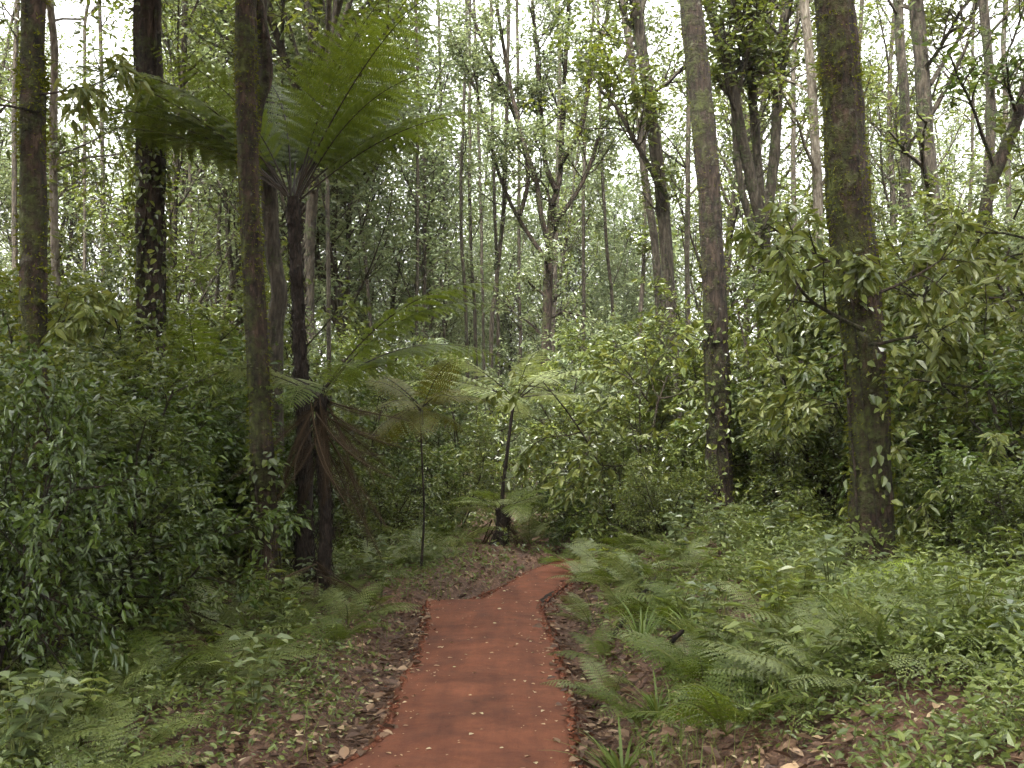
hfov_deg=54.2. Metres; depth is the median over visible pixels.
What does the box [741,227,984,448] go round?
broadleaf shrub
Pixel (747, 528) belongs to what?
leafy herb
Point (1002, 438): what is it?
broadleaf shrub
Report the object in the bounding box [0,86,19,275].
slender tree
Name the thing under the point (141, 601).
ground fern
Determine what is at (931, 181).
understorey sapling
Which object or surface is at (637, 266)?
slender tree
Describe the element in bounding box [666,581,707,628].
leafy herb
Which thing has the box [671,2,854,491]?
slender tree
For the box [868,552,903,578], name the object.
leafy herb
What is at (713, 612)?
leafy herb
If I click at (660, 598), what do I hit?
ground fern
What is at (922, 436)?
leafy bush
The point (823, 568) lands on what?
leafy herb
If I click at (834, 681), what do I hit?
ground fern
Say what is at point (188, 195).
slender tree
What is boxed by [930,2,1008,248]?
slender tree
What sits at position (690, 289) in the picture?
slender tree
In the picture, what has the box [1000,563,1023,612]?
leafy herb
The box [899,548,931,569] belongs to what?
leafy herb
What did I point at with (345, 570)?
leafy herb
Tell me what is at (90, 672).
leafy herb
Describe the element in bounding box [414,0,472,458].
slender tree
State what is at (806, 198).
slender tree
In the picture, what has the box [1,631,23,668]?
leafy herb
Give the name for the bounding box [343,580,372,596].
ground fern
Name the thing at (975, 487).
leafy bush
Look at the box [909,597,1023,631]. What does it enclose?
ground fern
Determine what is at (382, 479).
leafy bush
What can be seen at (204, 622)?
ground fern
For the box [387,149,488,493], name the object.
slender tree
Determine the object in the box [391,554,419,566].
ground fern
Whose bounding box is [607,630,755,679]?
ground fern
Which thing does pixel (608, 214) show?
foliage
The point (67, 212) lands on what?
slender tree
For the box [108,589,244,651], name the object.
fern
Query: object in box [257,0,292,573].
dark tree
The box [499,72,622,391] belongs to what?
slender tree
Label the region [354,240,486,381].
spreading tree
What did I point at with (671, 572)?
leafy herb
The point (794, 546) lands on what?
leafy herb
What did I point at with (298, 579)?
leafy herb
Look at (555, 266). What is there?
slender tree
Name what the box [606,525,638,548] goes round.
ground fern
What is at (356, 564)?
ground fern
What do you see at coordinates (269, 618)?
ground fern
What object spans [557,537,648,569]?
ground fern
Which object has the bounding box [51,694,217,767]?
ground fern
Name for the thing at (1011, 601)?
leafy herb
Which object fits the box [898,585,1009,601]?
ground fern
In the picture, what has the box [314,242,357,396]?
slender tree
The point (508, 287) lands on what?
slender tree
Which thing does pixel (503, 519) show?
tree fern
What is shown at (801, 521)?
leafy herb
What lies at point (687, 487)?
leafy bush
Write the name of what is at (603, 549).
leafy herb
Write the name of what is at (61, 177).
spreading tree
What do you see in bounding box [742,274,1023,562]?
broadleaf shrub
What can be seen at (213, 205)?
slender tree
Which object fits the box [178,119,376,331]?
spreading tree
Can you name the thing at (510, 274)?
slender tree
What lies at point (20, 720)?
leafy herb
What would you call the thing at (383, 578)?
leafy herb
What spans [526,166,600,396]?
slender tree
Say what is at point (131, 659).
ground fern
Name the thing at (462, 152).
slender tree
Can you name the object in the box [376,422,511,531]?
leafy bush
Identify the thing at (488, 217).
slender tree
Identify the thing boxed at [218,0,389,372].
slender tree
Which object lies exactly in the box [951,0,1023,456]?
slender tree
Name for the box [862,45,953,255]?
slender tree
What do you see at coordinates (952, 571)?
ground fern
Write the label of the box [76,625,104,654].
leafy herb
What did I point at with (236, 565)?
ground fern
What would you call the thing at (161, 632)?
leafy herb
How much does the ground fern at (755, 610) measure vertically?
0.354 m
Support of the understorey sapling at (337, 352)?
on the ground at (899, 720)
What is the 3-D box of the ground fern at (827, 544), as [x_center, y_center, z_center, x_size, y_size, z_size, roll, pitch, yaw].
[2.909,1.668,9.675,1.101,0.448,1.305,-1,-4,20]
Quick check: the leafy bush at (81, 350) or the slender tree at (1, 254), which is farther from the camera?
the slender tree at (1, 254)
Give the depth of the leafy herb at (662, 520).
13.51 m
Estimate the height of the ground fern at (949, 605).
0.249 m
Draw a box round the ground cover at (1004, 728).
[0,484,1023,767]
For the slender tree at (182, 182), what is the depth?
33.44 m
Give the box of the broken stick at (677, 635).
[669,629,683,642]
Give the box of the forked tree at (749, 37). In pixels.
[649,0,815,505]
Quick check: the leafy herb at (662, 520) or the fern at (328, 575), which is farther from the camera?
the leafy herb at (662, 520)
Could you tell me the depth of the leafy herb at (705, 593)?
7.29 m
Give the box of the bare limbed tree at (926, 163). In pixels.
[859,0,1023,285]
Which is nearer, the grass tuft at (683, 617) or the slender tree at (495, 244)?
the grass tuft at (683, 617)
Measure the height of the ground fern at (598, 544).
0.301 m
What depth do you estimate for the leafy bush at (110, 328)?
13.60 m
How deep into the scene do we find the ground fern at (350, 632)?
8.43 m
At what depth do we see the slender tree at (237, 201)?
27.84 m
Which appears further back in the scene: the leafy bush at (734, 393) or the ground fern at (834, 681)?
the leafy bush at (734, 393)
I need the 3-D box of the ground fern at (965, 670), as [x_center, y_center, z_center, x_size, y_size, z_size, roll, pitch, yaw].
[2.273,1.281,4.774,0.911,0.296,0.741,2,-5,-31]
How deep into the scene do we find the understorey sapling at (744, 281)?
16.14 m
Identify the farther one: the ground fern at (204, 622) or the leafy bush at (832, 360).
the leafy bush at (832, 360)
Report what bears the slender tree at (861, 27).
on the ground at (899, 720)
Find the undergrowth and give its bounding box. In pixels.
[241,380,841,505]
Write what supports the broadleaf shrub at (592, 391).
on the ground at (899, 720)
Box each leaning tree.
[519,0,691,426]
[610,0,686,426]
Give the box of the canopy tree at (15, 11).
[0,0,57,24]
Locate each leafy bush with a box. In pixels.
[0,272,127,411]
[0,297,126,419]
[0,311,129,356]
[0,317,112,726]
[0,337,114,612]
[0,338,156,714]
[0,351,233,624]
[0,368,311,650]
[0,387,186,648]
[1,319,291,600]
[2,400,231,656]
[52,279,222,409]
[66,384,231,609]
[76,327,350,539]
[85,376,249,585]
[87,381,293,580]
[99,323,341,579]
[122,308,291,442]
[160,475,319,575]
[202,325,332,515]
[213,382,381,553]
[291,390,426,522]
[313,427,445,543]
[314,442,456,560]
[340,425,470,539]
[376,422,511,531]
[485,425,607,529]
[515,412,648,546]
[530,423,704,554]
[532,456,679,551]
[541,396,742,548]
[596,390,769,520]
[602,447,724,541]
[603,457,711,540]
[654,367,813,514]
[670,374,847,510]
[733,410,907,532]
[750,370,923,513]
[757,317,1021,526]
[803,317,1022,544]
[814,340,967,473]
[890,385,1020,552]
[893,355,1020,521]
[895,442,1023,574]
[898,321,1023,570]
[905,327,1021,523]
[938,437,1023,584]
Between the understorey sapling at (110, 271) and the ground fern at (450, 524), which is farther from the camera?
the ground fern at (450, 524)
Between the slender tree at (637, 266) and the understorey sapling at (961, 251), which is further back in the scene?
the slender tree at (637, 266)
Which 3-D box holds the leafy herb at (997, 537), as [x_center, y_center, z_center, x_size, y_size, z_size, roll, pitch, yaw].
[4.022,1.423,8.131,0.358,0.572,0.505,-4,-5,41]
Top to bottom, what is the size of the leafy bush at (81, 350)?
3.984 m
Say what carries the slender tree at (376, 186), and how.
on the ground at (899, 720)
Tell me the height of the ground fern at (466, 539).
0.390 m
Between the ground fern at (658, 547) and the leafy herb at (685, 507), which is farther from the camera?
the leafy herb at (685, 507)
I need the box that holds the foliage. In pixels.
[0,0,1023,450]
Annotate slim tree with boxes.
[46,0,166,297]
[738,0,892,346]
[880,0,978,264]
[959,0,1023,237]
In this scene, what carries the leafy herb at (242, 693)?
on the ground at (899, 720)
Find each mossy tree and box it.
[0,0,154,686]
[231,0,292,605]
[722,0,995,576]
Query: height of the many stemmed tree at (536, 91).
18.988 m
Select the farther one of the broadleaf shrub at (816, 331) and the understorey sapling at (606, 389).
the understorey sapling at (606, 389)
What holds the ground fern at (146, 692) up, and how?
on the ground at (899, 720)
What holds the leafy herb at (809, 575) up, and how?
on the ground at (899, 720)
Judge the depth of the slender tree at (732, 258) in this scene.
44.67 m
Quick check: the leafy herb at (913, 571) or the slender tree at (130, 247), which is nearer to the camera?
the leafy herb at (913, 571)
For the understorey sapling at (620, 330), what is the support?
on the ground at (899, 720)
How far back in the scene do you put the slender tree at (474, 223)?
33.59 m
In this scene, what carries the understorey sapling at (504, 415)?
on the ground at (899, 720)
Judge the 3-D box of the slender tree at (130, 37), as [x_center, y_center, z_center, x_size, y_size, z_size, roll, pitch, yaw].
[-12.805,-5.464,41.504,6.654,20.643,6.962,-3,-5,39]
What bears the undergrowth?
on the ground at (899, 720)
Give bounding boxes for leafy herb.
[0,670,63,767]
[0,698,21,735]
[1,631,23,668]
[1,668,57,729]
[8,670,82,767]
[38,677,110,750]
[64,671,104,706]
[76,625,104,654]
[112,617,155,652]
[131,598,186,656]
[178,570,215,598]
[205,630,226,656]
[207,654,268,731]
[228,631,293,723]
[234,569,287,633]
[253,575,313,632]
[260,600,306,633]
[278,548,295,583]
[278,597,297,620]
[286,572,304,593]
[296,556,316,586]
[331,548,367,582]
[332,557,343,586]
[358,547,395,596]
[366,534,397,577]
[588,547,626,584]
[620,554,648,586]
[645,547,686,602]
[658,512,670,532]
[660,513,692,559]
[666,499,693,542]
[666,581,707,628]
[682,507,709,535]
[686,581,718,626]
[686,601,742,677]
[691,616,743,666]
[693,547,744,609]
[704,503,741,554]
[723,621,803,682]
[732,523,758,543]
[735,577,810,648]
[744,506,802,557]
[748,561,807,633]
[750,566,774,594]
[751,558,795,597]
[754,505,770,517]
[759,586,789,622]
[764,501,796,546]
[777,500,803,524]
[782,540,809,569]
[788,511,830,550]
[788,625,861,698]
[790,515,829,555]
[793,547,835,603]
[804,532,868,602]
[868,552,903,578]
[869,605,917,647]
[882,569,932,596]
[895,525,919,549]
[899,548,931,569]
[915,509,944,549]
[930,562,1022,651]
[933,574,958,588]
[948,555,1021,615]
[977,525,1022,575]
[983,595,1023,671]
[987,568,1023,595]
[991,524,1023,589]
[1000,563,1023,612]
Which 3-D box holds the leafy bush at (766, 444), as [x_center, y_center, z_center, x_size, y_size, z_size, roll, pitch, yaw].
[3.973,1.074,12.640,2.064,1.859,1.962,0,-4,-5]
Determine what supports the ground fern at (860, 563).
on the ground at (899, 720)
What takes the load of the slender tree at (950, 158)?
on the ground at (899, 720)
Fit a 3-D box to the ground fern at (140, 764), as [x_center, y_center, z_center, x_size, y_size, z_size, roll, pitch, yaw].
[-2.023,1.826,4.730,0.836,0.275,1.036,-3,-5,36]
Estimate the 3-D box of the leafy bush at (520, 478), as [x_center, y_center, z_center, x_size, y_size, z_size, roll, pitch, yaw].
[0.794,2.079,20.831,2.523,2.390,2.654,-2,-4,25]
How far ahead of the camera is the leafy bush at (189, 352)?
12.56 m
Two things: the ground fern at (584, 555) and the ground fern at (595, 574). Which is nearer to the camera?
the ground fern at (595, 574)
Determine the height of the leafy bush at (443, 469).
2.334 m
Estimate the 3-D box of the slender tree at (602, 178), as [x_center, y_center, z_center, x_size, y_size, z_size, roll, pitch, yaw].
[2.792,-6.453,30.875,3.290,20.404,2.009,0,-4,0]
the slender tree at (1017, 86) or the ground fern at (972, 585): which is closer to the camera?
the ground fern at (972, 585)
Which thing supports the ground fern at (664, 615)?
on the ground at (899, 720)
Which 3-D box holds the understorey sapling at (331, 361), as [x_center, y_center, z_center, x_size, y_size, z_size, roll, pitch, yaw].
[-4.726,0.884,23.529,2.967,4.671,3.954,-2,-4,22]
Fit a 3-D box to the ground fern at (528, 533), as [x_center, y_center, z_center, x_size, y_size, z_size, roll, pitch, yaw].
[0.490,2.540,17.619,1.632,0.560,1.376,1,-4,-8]
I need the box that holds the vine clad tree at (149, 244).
[121,0,178,425]
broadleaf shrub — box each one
[477,313,754,539]
[661,311,885,508]
[728,199,1013,522]
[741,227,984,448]
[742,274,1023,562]
[767,240,1010,420]
[817,301,1023,537]
[837,322,1023,543]
[882,146,1023,414]
[886,262,1023,448]
[887,116,1023,486]
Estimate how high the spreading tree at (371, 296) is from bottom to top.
16.866 m
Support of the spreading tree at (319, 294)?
on the ground at (899, 720)
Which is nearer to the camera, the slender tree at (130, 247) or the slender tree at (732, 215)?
the slender tree at (732, 215)
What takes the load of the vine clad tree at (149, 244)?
on the ground at (899, 720)
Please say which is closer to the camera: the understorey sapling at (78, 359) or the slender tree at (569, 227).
the understorey sapling at (78, 359)
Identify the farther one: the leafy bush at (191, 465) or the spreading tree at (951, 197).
the spreading tree at (951, 197)
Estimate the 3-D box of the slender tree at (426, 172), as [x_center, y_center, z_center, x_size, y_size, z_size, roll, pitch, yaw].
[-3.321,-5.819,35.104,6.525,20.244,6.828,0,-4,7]
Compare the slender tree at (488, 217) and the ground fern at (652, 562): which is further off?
the slender tree at (488, 217)
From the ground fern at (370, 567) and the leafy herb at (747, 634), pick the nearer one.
the leafy herb at (747, 634)
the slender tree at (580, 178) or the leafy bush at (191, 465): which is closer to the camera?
the leafy bush at (191, 465)
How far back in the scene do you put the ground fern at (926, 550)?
9.72 m
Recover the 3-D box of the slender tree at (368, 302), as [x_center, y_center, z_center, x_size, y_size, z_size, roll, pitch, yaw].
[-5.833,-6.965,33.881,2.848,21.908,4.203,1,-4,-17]
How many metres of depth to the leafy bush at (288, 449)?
14.82 m
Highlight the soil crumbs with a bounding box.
[326,557,600,767]
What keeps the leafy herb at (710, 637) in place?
on the ground at (899, 720)
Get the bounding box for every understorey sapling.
[0,219,218,379]
[0,228,197,354]
[0,243,176,399]
[0,279,246,524]
[0,339,153,649]
[1,275,225,364]
[48,271,318,482]
[55,310,275,649]
[116,230,376,508]
[170,292,358,448]
[242,320,372,443]
[283,301,357,450]
[284,338,436,535]
[316,322,438,523]
[325,307,464,493]
[364,320,486,513]
[364,336,514,518]
[443,351,584,492]
[454,336,556,507]
[487,312,699,510]
[500,309,636,512]
[542,276,753,511]
[549,304,702,537]
[552,319,754,479]
[658,309,819,510]
[692,227,835,507]
[726,188,939,498]
[760,165,1023,355]
[807,222,1023,369]
[822,202,1023,368]
[836,184,956,434]
[902,147,1023,383]
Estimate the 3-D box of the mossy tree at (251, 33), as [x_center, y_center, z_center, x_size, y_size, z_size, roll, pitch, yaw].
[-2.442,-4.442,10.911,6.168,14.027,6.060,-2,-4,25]
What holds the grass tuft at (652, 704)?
on the ground at (899, 720)
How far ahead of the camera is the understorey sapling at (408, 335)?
28.21 m
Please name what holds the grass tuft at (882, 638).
on the ground at (899, 720)
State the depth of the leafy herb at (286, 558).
10.93 m
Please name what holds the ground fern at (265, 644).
on the ground at (899, 720)
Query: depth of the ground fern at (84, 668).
7.01 m
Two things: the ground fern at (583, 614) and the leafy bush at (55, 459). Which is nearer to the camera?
the leafy bush at (55, 459)
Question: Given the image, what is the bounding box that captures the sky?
[0,0,1023,453]
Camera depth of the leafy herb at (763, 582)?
7.97 m
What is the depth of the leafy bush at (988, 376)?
8.62 m
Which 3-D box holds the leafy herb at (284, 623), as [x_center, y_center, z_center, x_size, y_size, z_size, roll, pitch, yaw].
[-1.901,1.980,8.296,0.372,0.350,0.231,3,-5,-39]
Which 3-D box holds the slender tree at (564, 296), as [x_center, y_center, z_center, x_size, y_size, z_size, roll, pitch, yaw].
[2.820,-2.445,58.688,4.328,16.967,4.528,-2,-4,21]
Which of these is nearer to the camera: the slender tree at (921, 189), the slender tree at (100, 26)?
the slender tree at (100, 26)
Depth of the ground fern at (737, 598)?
7.38 m
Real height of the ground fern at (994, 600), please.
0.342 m
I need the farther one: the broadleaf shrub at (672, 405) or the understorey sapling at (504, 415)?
the understorey sapling at (504, 415)
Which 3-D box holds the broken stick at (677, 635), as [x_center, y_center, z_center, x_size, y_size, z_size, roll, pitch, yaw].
[1.105,1.736,6.795,0.057,0.172,0.228,1,-4,-15]
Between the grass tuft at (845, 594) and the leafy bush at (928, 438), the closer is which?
the grass tuft at (845, 594)
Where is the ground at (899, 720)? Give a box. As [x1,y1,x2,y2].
[1,462,1023,767]
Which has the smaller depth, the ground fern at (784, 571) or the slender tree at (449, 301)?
the ground fern at (784, 571)
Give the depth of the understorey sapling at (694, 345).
17.42 m
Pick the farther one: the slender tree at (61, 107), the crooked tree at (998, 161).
the slender tree at (61, 107)
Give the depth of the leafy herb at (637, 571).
9.74 m
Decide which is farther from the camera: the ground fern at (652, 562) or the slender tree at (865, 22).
the slender tree at (865, 22)
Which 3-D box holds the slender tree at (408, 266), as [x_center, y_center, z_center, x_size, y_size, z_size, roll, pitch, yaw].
[-4.119,-4.674,37.202,6.228,18.467,5.952,2,-5,-26]
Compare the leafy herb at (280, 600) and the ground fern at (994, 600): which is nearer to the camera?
the ground fern at (994, 600)
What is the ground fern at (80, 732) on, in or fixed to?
on the ground at (899, 720)
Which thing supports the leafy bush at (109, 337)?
on the ground at (899, 720)
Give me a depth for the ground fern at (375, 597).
10.43 m
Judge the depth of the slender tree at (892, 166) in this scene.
30.46 m
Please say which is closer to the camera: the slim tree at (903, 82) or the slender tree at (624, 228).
the slim tree at (903, 82)
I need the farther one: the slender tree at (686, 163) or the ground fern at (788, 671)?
the slender tree at (686, 163)
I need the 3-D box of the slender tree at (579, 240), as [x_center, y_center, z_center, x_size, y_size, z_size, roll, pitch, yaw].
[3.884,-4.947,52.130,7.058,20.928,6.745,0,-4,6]
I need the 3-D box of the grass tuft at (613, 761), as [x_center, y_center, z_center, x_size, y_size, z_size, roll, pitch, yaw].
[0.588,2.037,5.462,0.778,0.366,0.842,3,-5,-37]
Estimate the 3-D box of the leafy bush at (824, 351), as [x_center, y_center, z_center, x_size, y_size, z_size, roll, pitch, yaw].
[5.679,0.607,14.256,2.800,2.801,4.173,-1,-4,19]
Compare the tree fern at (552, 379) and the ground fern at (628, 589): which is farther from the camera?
the tree fern at (552, 379)
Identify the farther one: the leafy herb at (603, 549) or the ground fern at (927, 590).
the leafy herb at (603, 549)
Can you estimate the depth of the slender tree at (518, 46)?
29.31 m
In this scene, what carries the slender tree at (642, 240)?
on the ground at (899, 720)
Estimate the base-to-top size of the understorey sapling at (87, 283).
4.005 m
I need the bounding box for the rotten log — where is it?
[539,583,567,602]
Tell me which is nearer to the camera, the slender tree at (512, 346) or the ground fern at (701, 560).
the ground fern at (701, 560)
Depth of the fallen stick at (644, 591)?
8.95 m
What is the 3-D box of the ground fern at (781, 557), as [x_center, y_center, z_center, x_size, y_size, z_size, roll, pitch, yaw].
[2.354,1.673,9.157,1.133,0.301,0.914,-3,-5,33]
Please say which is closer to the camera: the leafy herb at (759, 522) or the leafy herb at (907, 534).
the leafy herb at (759, 522)
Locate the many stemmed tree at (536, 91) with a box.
[401,0,674,509]
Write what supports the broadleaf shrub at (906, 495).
on the ground at (899, 720)
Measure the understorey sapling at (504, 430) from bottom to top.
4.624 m
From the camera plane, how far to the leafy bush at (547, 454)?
19.01 m
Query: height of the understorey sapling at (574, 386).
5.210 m
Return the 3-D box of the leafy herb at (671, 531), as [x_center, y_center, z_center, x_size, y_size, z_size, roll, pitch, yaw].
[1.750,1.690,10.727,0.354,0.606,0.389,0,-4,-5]
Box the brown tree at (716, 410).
[677,0,742,523]
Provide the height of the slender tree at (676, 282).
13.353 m
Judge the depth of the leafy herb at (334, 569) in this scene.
11.16 m
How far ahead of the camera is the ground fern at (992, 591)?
5.64 m
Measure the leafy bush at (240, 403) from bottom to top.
3.678 m
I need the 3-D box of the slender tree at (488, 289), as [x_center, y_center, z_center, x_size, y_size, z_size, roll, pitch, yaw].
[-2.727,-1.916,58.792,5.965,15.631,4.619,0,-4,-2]
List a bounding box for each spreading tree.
[0,80,166,290]
[48,175,134,344]
[123,0,410,444]
[132,0,412,354]
[169,0,427,496]
[176,8,424,356]
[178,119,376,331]
[273,74,424,492]
[291,207,421,372]
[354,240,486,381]
[919,179,1021,319]
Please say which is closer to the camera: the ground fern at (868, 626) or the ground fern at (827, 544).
the ground fern at (868, 626)
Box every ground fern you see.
[0,652,141,751]
[0,720,123,767]
[1,633,129,699]
[2,649,161,714]
[27,657,197,706]
[40,711,208,767]
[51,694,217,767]
[53,666,199,714]
[66,629,243,685]
[69,643,124,672]
[78,633,145,676]
[86,605,220,642]
[88,646,233,687]
[92,595,190,638]
[126,582,277,642]
[144,635,244,666]
[154,625,339,686]
[177,603,237,632]
[179,589,316,630]
[182,623,334,657]
[188,555,244,580]
[236,594,331,616]
[259,597,341,634]
[268,581,422,628]
[288,579,366,605]
[302,614,390,645]
[305,565,364,585]
[315,534,395,556]
[315,544,392,573]
[333,539,417,577]
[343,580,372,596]
[349,544,441,566]
[349,586,416,610]
[373,524,461,559]
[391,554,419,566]
[405,542,446,566]
[408,519,468,537]
[418,526,502,548]
[445,524,490,541]
[495,514,576,542]
[527,518,561,535]
[533,540,599,563]
[541,656,635,699]
[545,557,614,584]
[546,591,602,625]
[546,624,625,661]
[548,553,593,578]
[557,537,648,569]
[560,574,657,610]
[564,683,680,728]
[571,565,637,587]
[574,542,616,566]
[581,551,695,592]
[584,537,638,552]
[587,550,684,574]
[594,589,700,626]
[598,532,656,552]
[598,549,696,581]
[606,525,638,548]
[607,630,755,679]
[614,656,845,736]
[617,531,708,555]
[618,580,735,617]
[618,625,739,689]
[625,613,763,662]
[627,538,712,557]
[630,600,690,633]
[647,533,728,569]
[648,647,704,677]
[687,517,765,540]
[687,545,758,572]
[687,610,885,730]
[696,580,815,614]
[696,594,847,651]
[701,516,790,552]
[721,516,793,543]
[721,551,810,579]
[722,636,840,667]
[724,646,894,702]
[725,538,799,563]
[739,529,804,552]
[744,522,810,544]
[745,548,820,591]
[750,637,953,694]
[760,531,840,564]
[777,599,878,643]
[780,561,936,592]
[784,517,845,539]
[785,557,927,599]
[790,606,949,671]
[792,503,825,518]
[794,520,845,537]
[799,580,946,609]
[801,589,1007,677]
[806,565,922,604]
[859,547,970,568]
[862,608,1023,664]
[869,590,992,612]
[876,600,1023,660]
[898,539,988,569]
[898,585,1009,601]
[899,535,968,556]
[909,560,1023,604]
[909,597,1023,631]
[910,609,1023,687]
[913,582,1023,618]
[918,556,996,591]
[970,552,1023,568]
[973,588,1004,598]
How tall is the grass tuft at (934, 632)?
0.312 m
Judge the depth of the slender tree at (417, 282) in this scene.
26.21 m
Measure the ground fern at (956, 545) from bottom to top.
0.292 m
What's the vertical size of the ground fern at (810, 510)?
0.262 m
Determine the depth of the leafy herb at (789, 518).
11.97 m
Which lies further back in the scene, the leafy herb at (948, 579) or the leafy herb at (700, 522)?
the leafy herb at (700, 522)
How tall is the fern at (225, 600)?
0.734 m
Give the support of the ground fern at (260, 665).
on the ground at (899, 720)
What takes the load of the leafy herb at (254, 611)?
on the ground at (899, 720)
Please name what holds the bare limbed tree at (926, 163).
on the ground at (899, 720)
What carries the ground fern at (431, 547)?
on the ground at (899, 720)
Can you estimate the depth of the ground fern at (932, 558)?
8.98 m
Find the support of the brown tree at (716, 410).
on the ground at (899, 720)
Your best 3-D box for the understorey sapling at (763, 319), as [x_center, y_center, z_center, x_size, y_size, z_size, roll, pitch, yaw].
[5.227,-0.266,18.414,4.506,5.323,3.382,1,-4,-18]
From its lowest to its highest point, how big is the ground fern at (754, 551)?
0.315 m
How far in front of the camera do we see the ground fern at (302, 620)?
8.99 m
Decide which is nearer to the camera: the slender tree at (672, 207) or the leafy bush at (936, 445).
the leafy bush at (936, 445)
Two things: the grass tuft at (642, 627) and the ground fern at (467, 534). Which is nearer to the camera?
the grass tuft at (642, 627)
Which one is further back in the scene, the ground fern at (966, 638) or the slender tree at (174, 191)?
the slender tree at (174, 191)
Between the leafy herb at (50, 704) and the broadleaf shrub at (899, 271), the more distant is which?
the broadleaf shrub at (899, 271)
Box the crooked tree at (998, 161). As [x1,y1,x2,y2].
[911,26,1023,329]
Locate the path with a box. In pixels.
[338,548,618,767]
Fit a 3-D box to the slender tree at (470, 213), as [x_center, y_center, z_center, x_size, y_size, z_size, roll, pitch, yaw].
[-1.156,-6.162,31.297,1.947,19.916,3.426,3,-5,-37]
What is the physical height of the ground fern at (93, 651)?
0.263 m
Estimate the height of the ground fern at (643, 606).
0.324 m
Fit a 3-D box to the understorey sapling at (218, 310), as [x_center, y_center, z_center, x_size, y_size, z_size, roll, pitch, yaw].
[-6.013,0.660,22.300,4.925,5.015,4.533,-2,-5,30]
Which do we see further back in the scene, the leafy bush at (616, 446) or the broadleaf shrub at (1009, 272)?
the leafy bush at (616, 446)
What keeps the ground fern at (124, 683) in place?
on the ground at (899, 720)
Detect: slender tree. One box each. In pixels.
[0,0,48,330]
[0,0,75,331]
[0,8,97,303]
[0,27,99,331]
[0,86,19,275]
[0,124,82,349]
[47,0,194,324]
[47,0,297,351]
[48,0,261,331]
[55,0,89,301]
[63,137,134,301]
[105,9,227,354]
[106,0,274,336]
[106,175,188,304]
[112,3,227,353]
[162,0,233,338]
[162,1,292,362]
[163,5,204,340]
[177,64,286,340]
[179,0,346,341]
[184,191,236,336]
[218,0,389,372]
[271,0,446,406]
[277,0,395,459]
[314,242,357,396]
[315,169,402,365]
[350,0,499,386]
[352,12,497,370]
[357,175,373,484]
[373,80,492,389]
[377,0,469,470]
[381,153,490,386]
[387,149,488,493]
[411,200,470,433]
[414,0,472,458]
[420,0,485,490]
[425,0,498,495]
[437,101,513,444]
[450,191,496,475]
[455,0,514,496]
[457,220,495,378]
[458,214,499,406]
[459,201,547,489]
[466,0,539,502]
[470,0,531,500]
[473,212,546,386]
[475,190,545,490]
[476,0,534,490]
[498,235,572,483]
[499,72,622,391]
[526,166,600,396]
[527,96,631,359]
[528,37,647,369]
[537,222,587,357]
[543,0,594,419]
[571,170,661,384]
[577,0,613,426]
[579,219,633,384]
[580,187,652,389]
[584,0,650,444]
[590,184,681,393]
[593,194,657,391]
[598,0,884,340]
[611,55,732,418]
[621,74,731,358]
[624,0,680,346]
[633,230,702,364]
[646,232,702,360]
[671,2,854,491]
[679,199,740,336]
[692,88,812,366]
[746,0,820,486]
[774,192,827,333]
[796,0,1004,266]
[800,0,957,263]
[857,0,883,103]
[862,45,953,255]
[900,172,959,266]
[910,50,1003,265]
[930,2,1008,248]
[949,11,1023,229]
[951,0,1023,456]
[960,44,1023,291]
[996,129,1023,232]
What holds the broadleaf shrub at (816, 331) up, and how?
on the ground at (899, 720)
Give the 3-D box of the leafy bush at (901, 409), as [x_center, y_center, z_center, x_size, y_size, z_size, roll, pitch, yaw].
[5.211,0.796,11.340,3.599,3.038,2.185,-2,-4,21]
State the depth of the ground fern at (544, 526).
18.75 m
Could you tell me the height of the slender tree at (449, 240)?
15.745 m
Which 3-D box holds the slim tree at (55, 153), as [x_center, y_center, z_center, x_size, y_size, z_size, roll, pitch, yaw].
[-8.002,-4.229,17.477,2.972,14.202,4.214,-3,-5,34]
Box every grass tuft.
[553,711,656,767]
[581,590,687,652]
[598,665,681,725]
[648,603,727,644]
[685,622,783,695]
[759,568,936,652]
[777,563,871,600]
[803,597,950,662]
[858,545,937,597]
[874,606,993,659]
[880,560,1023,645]
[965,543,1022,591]
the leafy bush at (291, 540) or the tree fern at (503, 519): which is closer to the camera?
the leafy bush at (291, 540)
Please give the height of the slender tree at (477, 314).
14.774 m
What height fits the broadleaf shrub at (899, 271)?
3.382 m
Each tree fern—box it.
[48,0,487,586]
[177,282,508,595]
[364,358,487,571]
[403,348,602,507]
[443,488,563,553]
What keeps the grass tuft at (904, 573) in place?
on the ground at (899, 720)
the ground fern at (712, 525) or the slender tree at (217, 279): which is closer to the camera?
the ground fern at (712, 525)
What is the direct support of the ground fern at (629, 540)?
on the ground at (899, 720)
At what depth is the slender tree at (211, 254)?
37.36 m
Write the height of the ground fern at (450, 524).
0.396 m
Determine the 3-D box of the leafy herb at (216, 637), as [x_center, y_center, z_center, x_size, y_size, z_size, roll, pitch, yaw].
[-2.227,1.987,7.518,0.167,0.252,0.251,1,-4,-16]
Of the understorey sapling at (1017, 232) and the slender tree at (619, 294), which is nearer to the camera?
the understorey sapling at (1017, 232)
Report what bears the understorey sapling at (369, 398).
on the ground at (899, 720)

